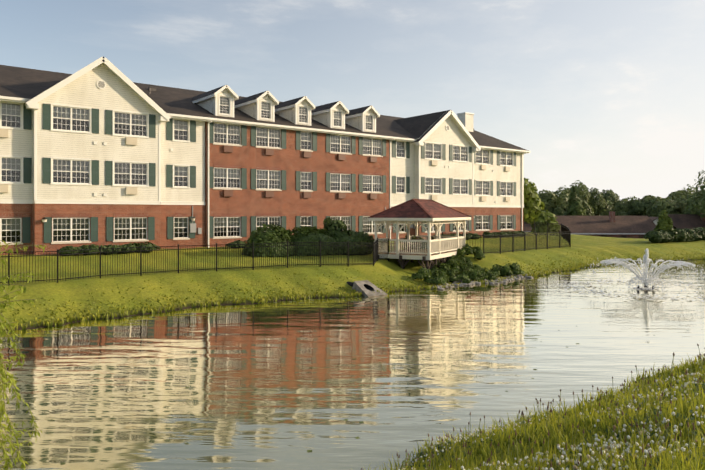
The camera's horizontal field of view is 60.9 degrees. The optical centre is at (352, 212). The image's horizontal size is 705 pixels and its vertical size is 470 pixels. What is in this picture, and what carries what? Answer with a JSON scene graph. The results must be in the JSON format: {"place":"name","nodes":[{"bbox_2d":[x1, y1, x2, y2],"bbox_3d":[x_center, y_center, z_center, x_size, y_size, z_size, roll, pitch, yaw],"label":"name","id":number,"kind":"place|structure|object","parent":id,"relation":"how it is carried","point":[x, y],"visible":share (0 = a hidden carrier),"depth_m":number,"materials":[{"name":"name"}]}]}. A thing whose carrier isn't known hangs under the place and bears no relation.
{"place":"outdoors","nodes":[
{"label":"outdoors","id":0,"kind":"place"},
{"bbox_2d":[2,97,511,240],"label":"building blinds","id":1,"kind":"object","parent":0,"point":[123,223],"depth_m":40.28,"materials":[{"name":"white plastic"}]},
{"bbox_2d":[2,81,511,241],"bbox_3d":[-8.066,-3.122,41.145,61.600,10.190,1.450,0,0,-38],"label":"building interior","id":2,"kind":"object","parent":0,"point":[86,180],"visible":0.15,"depth_m":36.52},
{"bbox_2d":[0,122,520,254],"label":"brick walls","id":3,"kind":"structure","parent":0,"point":[290,203],"depth_m":41.97,"materials":[{"name":"red brick"}]},
{"bbox_2d":[0,129,509,200],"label":"building ac units","id":4,"kind":"object","parent":3,"relation":"attached to","point":[128,141],"visible":0.94,"depth_m":42.43},
{"bbox_2d":[0,164,512,217],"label":"building lintels","id":5,"kind":"object","parent":3,"relation":"in","point":[187,215],"visible":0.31,"depth_m":41.01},
{"bbox_2d":[0,143,513,244],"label":"building sills","id":6,"kind":"structure","parent":3,"relation":"attached to","point":[241,189],"depth_m":41.08,"materials":[{"name":"white"}]},
{"bbox_2d":[41,216,474,222],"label":"wall lamps","id":7,"kind":"object","parent":3,"relation":"attached to","point":[44,220],"depth_m":33.13,"materials":[{"name":"white"}]},
{"bbox_2d":[0,259,704,469],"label":"pond water","id":8,"kind":"structure","parent":0,"point":[295,367],"depth_m":15.15,"materials":[{"name":"grey liquid"}]},
{"bbox_2d":[3,261,693,463],"bbox_3d":[11.433,3.969,28.732,64.219,0.006,16.600,0,0,-38],"label":"pond floating debris","id":9,"kind":"object","parent":8,"relation":"on","point":[353,358],"visible":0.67,"depth_m":22.83,"materials":[{"name":"plant"}]},
{"bbox_2d":[555,278,704,302],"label":"fountain foam","id":10,"kind":"object","parent":8,"relation":"on","point":[647,288],"visible":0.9,"depth_m":30.77,"materials":[{"name":"white"}]},
{"bbox_2d":[573,248,704,295],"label":"fountain spray","id":11,"kind":"object","parent":8,"relation":"on","point":[646,281],"visible":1,"depth_m":30.75,"materials":[{"name":"white liquid"}]},
{"bbox_2d":[0,232,704,469],"bbox_3d":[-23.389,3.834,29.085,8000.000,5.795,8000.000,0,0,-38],"label":"ground","id":12,"kind":"structure","parent":0,"point":[67,289],"depth_m":29.72,"materials":[{"name":"green plant"}]},
{"bbox_2d":[0,240,45,469],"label":"willow","id":13,"kind":"object","parent":12,"relation":"on","point":[3,371],"depth_m":5.77,"materials":[{"name":"green plant"}]},
{"bbox_2d":[0,64,520,204],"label":"building siding walls","id":14,"kind":"structure","parent":12,"relation":"on","point":[116,93],"depth_m":36.69,"materials":[{"name":"beige"}]},
{"bbox_2d":[0,56,528,150],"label":"building roof","id":15,"kind":"structure","parent":14,"relation":"on","point":[27,84],"depth_m":43.99,"materials":[{"name":"grey"}]},
{"bbox_2d":[148,87,473,132],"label":"roof vents","id":16,"kind":"object","parent":15,"relation":"on","point":[152,88],"visible":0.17,"depth_m":43.70,"materials":[{"name":"grey metal"}]},
{"bbox_2d":[0,57,530,247],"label":"building trim","id":17,"kind":"structure","parent":14,"relation":"attached to","point":[34,105],"depth_m":40.40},
{"bbox_2d":[2,97,511,241],"bbox_3d":[-7.974,-3.122,41.027,60.900,9.490,0.900,0,0,-38],"label":"building glass","id":18,"kind":"object","parent":17,"relation":"in","point":[229,173],"visible":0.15,"depth_m":40.79,"materials":[{"name":"glass"}]},
{"bbox_2d":[22,103,515,242],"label":"window shutters","id":19,"kind":"object","parent":14,"relation":"attached to","point":[27,178],"visible":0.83,"depth_m":39.81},
{"bbox_2d":[93,141,496,233],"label":"wall vents and meters","id":20,"kind":"object","parent":14,"relation":"attached to","point":[192,227],"visible":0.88,"depth_m":39.12,"materials":[{"name":"grey metal"}]},
{"bbox_2d":[0,221,570,284],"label":"metal fence","id":21,"kind":"object","parent":12,"relation":"on","point":[381,246],"visible":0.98,"depth_m":31.54,"materials":[{"name":"black metal"}]},
{"bbox_2d":[241,217,427,256],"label":"bushes","id":22,"kind":"object","parent":12,"relation":"on","point":[315,234],"visible":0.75,"depth_m":37.86,"materials":[{"name":"green plant"}]},
{"bbox_2d":[0,244,704,331],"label":"bank grass tufts","id":23,"kind":"object","parent":12,"relation":"on","point":[58,322],"visible":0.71,"depth_m":27.08,"materials":[{"name":"green plant"}]},
{"bbox_2d":[347,280,387,296],"bbox_3d":[0.415,3.846,29.471,1.200,0.964,2.605,0,0,-38],"label":"drainage culvert","id":24,"kind":"object","parent":12,"relation":"on","point":[367,288],"visible":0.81,"depth_m":28.99,"materials":[{"name":"concrete"}]},
{"bbox_2d":[56,227,704,253],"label":"hedge leaves","id":25,"kind":"object","parent":12,"relation":"on","point":[697,232],"visible":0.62,"depth_m":53.59,"materials":[{"name":"green plant"}]},
{"bbox_2d":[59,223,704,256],"bbox_3d":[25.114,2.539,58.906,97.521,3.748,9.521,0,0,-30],"label":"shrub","id":26,"kind":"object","parent":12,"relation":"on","point":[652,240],"visible":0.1,"depth_m":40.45,"materials":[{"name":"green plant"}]},
{"bbox_2d":[368,199,470,268],"bbox_3d":[4.625,1.635,39.927,4.457,5.030,7.682,0,0,29],"label":"gazebo","id":27,"kind":"object","parent":12,"relation":"on","point":[430,212],"visible":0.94,"depth_m":37.70,"materials":[{"name":"beige paint"}]},
{"bbox_2d":[414,254,507,282],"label":"bank plants","id":28,"kind":"object","parent":12,"relation":"on","point":[462,270],"visible":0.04,"depth_m":39.30,"materials":[{"name":"plant"}]},
{"bbox_2d":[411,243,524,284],"bbox_3d":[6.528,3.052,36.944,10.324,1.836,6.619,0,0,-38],"label":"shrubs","id":29,"kind":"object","parent":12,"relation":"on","point":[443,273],"visible":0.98,"depth_m":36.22,"materials":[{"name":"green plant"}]},
{"bbox_2d":[432,274,532,289],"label":"riprap rocks","id":30,"kind":"object","parent":12,"relation":"on","point":[506,280],"visible":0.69,"depth_m":33.49,"materials":[{"name":"grey stone"}]},
{"bbox_2d":[524,221,531,232],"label":"house","id":31,"kind":"structure","parent":12,"relation":"on","point":[528,228],"depth_m":144.41,"materials":[{"name":"brick"}]},
{"bbox_2d":[361,344,704,469],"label":"wildflowers","id":32,"kind":"object","parent":12,"relation":"on","point":[656,421],"visible":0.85,"depth_m":6.95,"materials":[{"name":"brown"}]},
{"bbox_2d":[523,178,544,222],"bbox_3d":[17.832,-0.515,63.591,4.941,6.281,4.808,0,0,-38],"label":"small tree","id":33,"kind":"object","parent":12,"relation":"on","point":[532,204],"depth_m":62.23,"materials":[{"name":"green plant"}]},
{"bbox_2d":[368,352,704,469],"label":"bank grass","id":34,"kind":"structure","parent":12,"relation":"on","point":[589,421],"depth_m":7.34,"materials":[{"name":"green plant"}]},
{"bbox_2d":[529,210,558,232],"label":"small tree","id":35,"kind":"object","parent":12,"relation":"on","point":[546,217],"visible":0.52,"depth_m":97.80,"materials":[{"name":"green plant"}]},
{"bbox_2d":[538,189,556,212],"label":"tree","id":36,"kind":"object","parent":12,"relation":"on","point":[548,203],"visible":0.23,"depth_m":162.77,"materials":[{"name":"green plant"}]},
{"bbox_2d":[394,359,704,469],"bbox_3d":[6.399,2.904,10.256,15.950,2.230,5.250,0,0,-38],"label":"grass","id":37,"kind":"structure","parent":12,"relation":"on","point":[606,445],"depth_m":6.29,"materials":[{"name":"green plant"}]},
{"bbox_2d":[546,185,570,215],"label":"tree","id":38,"kind":"object","parent":12,"relation":"on","point":[560,208],"visible":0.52,"depth_m":163.38,"materials":[{"name":"green plant"}]},
{"bbox_2d":[564,187,585,215],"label":"conifer tree","id":39,"kind":"object","parent":12,"relation":"on","point":[575,208],"visible":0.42,"depth_m":147.59,"materials":[{"name":"green plant"}]},
{"bbox_2d":[561,180,594,215],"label":"tree","id":40,"kind":"object","parent":12,"relation":"on","point":[581,186],"visible":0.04,"depth_m":180.14,"materials":[{"name":"green plant"}]},
{"bbox_2d":[569,188,593,215],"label":"tree","id":41,"kind":"object","parent":12,"relation":"on","point":[589,209],"visible":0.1,"depth_m":179.81,"materials":[{"name":"green plant"}]},
{"bbox_2d":[586,187,605,215],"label":"tree","id":42,"kind":"object","parent":12,"relation":"on","point":[596,199],"visible":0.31,"depth_m":187.11,"materials":[{"name":"green plant"}]},
{"bbox_2d":[555,211,655,238],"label":"house","id":43,"kind":"structure","parent":12,"relation":"on","point":[611,225],"depth_m":112.99,"materials":[{"name":"brick"}]},
{"bbox_2d":[598,200,614,215],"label":"tree","id":44,"kind":"object","parent":12,"relation":"on","point":[604,211],"visible":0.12,"depth_m":193.35,"materials":[{"name":"green plant"}]},
{"bbox_2d":[599,189,620,206],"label":"tree","id":45,"kind":"object","parent":12,"relation":"on","point":[611,195],"visible":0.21,"depth_m":204.41,"materials":[{"name":"green plant"}]},
{"bbox_2d":[607,199,635,215],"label":"tree","id":46,"kind":"object","parent":12,"relation":"on","point":[621,208],"visible":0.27,"depth_m":185.31,"materials":[{"name":"green plant"}]},
{"bbox_2d":[624,196,639,200],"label":"tree","id":47,"kind":"object","parent":12,"relation":"on","point":[634,197],"visible":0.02,"depth_m":200.09,"materials":[{"name":"green plant"}]},
{"bbox_2d":[627,196,662,215],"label":"tree","id":48,"kind":"object","parent":12,"relation":"on","point":[638,207],"visible":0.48,"depth_m":182.69,"materials":[{"name":"green plant"}]},
{"bbox_2d":[653,210,672,230],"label":"small tree","id":49,"kind":"object","parent":12,"relation":"on","point":[664,222],"visible":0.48,"depth_m":101.67,"materials":[{"name":"green plant"}]},
{"bbox_2d":[649,217,678,229],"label":"house","id":50,"kind":"structure","parent":12,"relation":"on","point":[654,220],"depth_m":114.56,"materials":[{"name":"brick"}]},
{"bbox_2d":[645,198,692,216],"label":"tree","id":51,"kind":"object","parent":12,"relation":"on","point":[667,205],"visible":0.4,"depth_m":159.99,"materials":[{"name":"green plant"}]},
{"bbox_2d":[662,197,688,203],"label":"tree","id":52,"kind":"object","parent":12,"relation":"on","point":[678,198],"visible":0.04,"depth_m":165.51,"materials":[{"name":"green plant"}]},
{"bbox_2d":[668,184,694,196],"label":"tree","id":53,"kind":"object","parent":12,"relation":"on","point":[690,190],"visible":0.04,"depth_m":188.49,"materials":[{"name":"green plant"}]},
{"bbox_2d":[670,190,693,197],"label":"tree","id":54,"kind":"object","parent":12,"relation":"on","point":[677,194],"depth_m":176.96,"materials":[{"name":"green plant"}]},
{"bbox_2d":[668,213,704,229],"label":"house","id":55,"kind":"structure","parent":12,"relation":"on","point":[687,221],"depth_m":123.76,"materials":[{"name":"brick"}]},
{"bbox_2d":[684,195,700,213],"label":"tree","id":56,"kind":"object","parent":12,"relation":"on","point":[686,211],"visible":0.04,"depth_m":144.84,"materials":[{"name":"green plant"}]},
{"bbox_2d":[683,170,704,217],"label":"tree","id":57,"kind":"object","parent":12,"relation":"on","point":[689,202],"visible":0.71,"depth_m":127.14,"materials":[{"name":"green plant"}]},
{"bbox_2d":[693,199,704,214],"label":"tree","id":58,"kind":"object","parent":12,"relation":"on","point":[701,202],"visible":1,"depth_m":111.82,"materials":[{"name":"green plant"}]},
{"bbox_2d":[0,0,704,202],"label":"sky","id":59,"kind":"structure","parent":0,"point":[601,94],"materials":[{"name":"blue"}]}
]}

